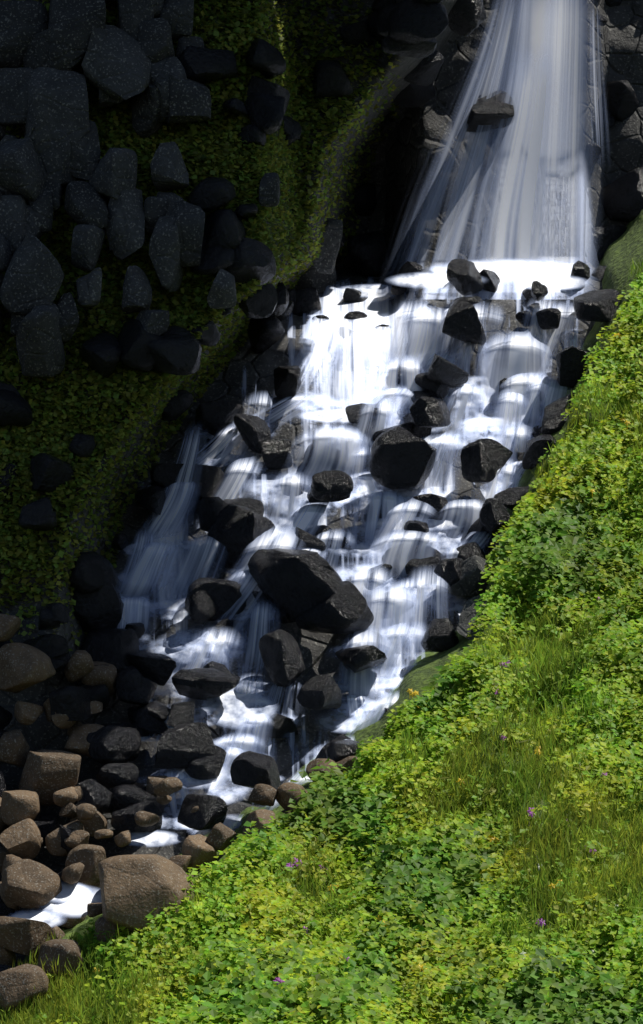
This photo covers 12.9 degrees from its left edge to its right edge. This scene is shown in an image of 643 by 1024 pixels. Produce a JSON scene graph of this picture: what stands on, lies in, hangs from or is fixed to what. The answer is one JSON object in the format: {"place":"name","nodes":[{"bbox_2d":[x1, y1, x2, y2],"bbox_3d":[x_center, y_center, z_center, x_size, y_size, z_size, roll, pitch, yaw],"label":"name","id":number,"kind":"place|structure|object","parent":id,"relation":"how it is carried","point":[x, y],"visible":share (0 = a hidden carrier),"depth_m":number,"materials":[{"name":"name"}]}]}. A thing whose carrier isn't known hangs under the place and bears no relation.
{"place":"outdoors","nodes":[
{"label":"outdoors","id":0,"kind":"place"},
{"bbox_2d":[0,0,642,966],"bbox_3d":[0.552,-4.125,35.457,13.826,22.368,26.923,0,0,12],"label":"cliff","id":1,"kind":"structure","parent":0,"point":[408,170],"depth_m":32.90,"materials":[{"name":"black stone"}]},
{"bbox_2d":[0,0,400,650],"bbox_3d":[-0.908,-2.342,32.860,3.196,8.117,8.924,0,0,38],"label":"moss cliff tufts","id":2,"kind":"object","parent":1,"relation":"on","point":[50,422],"visible":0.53,"depth_m":30.88,"materials":[{"name":"green plant"}]},
{"bbox_2d":[0,0,504,639],"bbox_3d":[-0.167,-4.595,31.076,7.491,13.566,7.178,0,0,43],"label":"rocks","id":3,"kind":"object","parent":1,"relation":"on","point":[44,104],"depth_m":30.39,"materials":[{"name":"black stone"}]},
{"bbox_2d":[12,260,579,925],"bbox_3d":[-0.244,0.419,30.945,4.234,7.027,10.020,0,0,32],"label":"water foam pools","id":4,"kind":"object","parent":1,"relation":"on","point":[72,900],"visible":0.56,"depth_m":31.34,"materials":[{"name":"white liquid"}]},
{"bbox_2d":[0,0,642,1020],"bbox_3d":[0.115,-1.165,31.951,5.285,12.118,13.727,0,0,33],"label":"rocks","id":5,"kind":"object","parent":1,"relation":"on","point":[310,590],"visible":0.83,"depth_m":30.79,"materials":[{"name":"black stone"}]},
{"bbox_2d":[152,281,549,736],"bbox_3d":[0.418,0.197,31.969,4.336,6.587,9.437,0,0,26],"label":"waterfall","id":6,"kind":"structure","parent":1,"relation":"on","point":[371,344],"depth_m":33.06,"materials":[{"name":"white liquid"}]},
{"bbox_2d":[118,0,601,813],"bbox_3d":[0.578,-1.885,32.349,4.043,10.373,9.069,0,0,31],"label":"water cascade","id":7,"kind":"object","parent":6,"relation":"on","point":[544,126],"visible":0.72,"depth_m":32.97,"materials":[{"name":"liquid"}]},
{"bbox_2d":[0,209,642,1023],"bbox_3d":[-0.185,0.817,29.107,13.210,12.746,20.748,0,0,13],"label":"bank slope","id":8,"kind":"structure","parent":0,"point":[624,249],"depth_m":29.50,"materials":[{"name":"green plant"}]},
{"bbox_2d":[0,614,357,1012],"bbox_3d":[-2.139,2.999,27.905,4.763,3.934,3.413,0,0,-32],"label":"rocks","id":9,"kind":"object","parent":8,"relation":"on","point":[136,889],"visible":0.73,"depth_m":27.56,"materials":[{"name":"brown stone"}]},
{"bbox_2d":[0,260,642,1023],"bbox_3d":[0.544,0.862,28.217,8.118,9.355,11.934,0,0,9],"label":"ground cover plants","id":10,"kind":"object","parent":8,"relation":"on","point":[542,860],"visible":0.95,"depth_m":26.33,"materials":[{"name":"green plant"}]},
{"bbox_2d":[93,333,630,1020],"bbox_3d":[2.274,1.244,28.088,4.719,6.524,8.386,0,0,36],"label":"flowers","id":11,"kind":"object","parent":8,"relation":"on","point":[409,691],"visible":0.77,"depth_m":26.40,"materials":[{"name":"yellow"}]},
{"bbox_2d":[177,597,606,1009],"bbox_3d":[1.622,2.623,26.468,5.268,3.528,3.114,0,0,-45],"label":"flowers","id":12,"kind":"object","parent":8,"relation":"on","point":[278,979],"visible":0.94,"depth_m":26.39,"materials":[{"name":"purple plant"}]},
{"bbox_2d":[381,734,617,959],"bbox_3d":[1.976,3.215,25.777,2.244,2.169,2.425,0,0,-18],"label":"white flowers","id":13,"kind":"object","parent":8,"relation":"on","point":[540,870],"visible":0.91,"depth_m":24.98,"materials":[{"name":"white plant"}]}
]}

